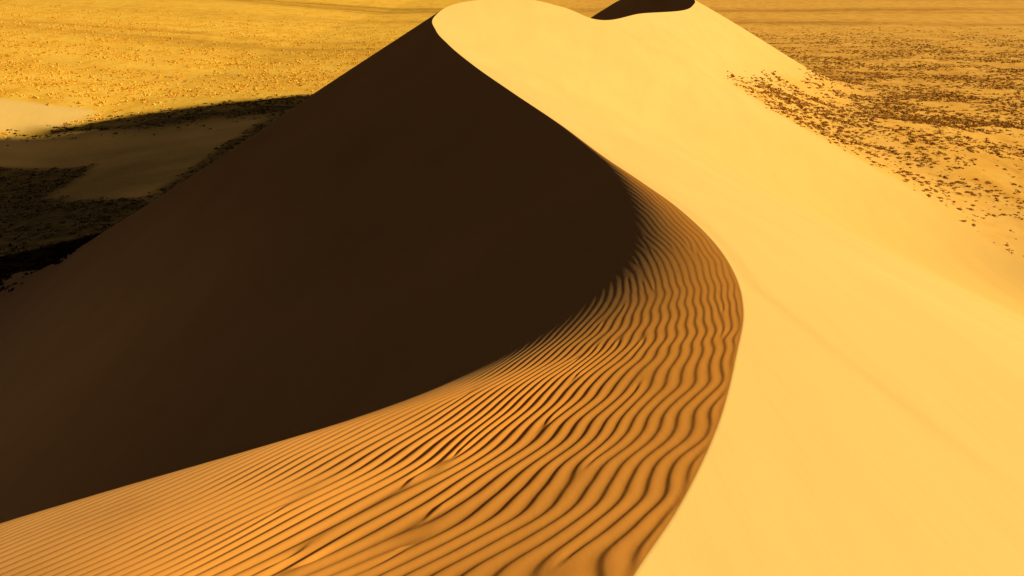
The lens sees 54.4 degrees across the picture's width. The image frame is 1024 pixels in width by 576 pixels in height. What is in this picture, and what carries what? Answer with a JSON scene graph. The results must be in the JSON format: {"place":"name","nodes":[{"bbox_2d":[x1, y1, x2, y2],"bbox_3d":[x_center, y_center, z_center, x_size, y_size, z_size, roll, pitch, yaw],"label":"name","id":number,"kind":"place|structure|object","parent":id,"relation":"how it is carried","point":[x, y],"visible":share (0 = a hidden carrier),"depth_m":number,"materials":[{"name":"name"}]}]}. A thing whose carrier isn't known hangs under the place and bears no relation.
{"place":"outdoors","nodes":[
{"label":"outdoors","id":0,"kind":"place"},
{"bbox_2d":[0,0,1023,575],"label":"sand dune","id":1,"kind":"structure","parent":0,"point":[544,288],"depth_m":22.19,"materials":[{"name":"sand"}]},
{"bbox_2d":[0,0,1023,279],"bbox_3d":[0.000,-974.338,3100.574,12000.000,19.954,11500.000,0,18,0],"label":"ground","id":2,"kind":"structure","parent":0,"point":[136,162],"depth_m":244.06,"materials":[{"name":"sand"}]},
{"bbox_2d":[0,94,311,291],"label":"dark scrub","id":3,"kind":"object","parent":2,"relation":"on","point":[56,260],"visible":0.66,"depth_m":131.75,"materials":[{"name":"black plant"}]},
{"bbox_2d":[0,0,424,137],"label":"dry scrub","id":4,"kind":"object","parent":2,"relation":"on","point":[20,81],"visible":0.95,"depth_m":257.02,"materials":[{"name":"yellow plant"}]},
{"bbox_2d":[727,23,1023,256],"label":"brown scrub","id":5,"kind":"object","parent":2,"relation":"on","point":[952,119],"visible":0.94,"depth_m":169.97,"materials":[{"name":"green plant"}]}
]}

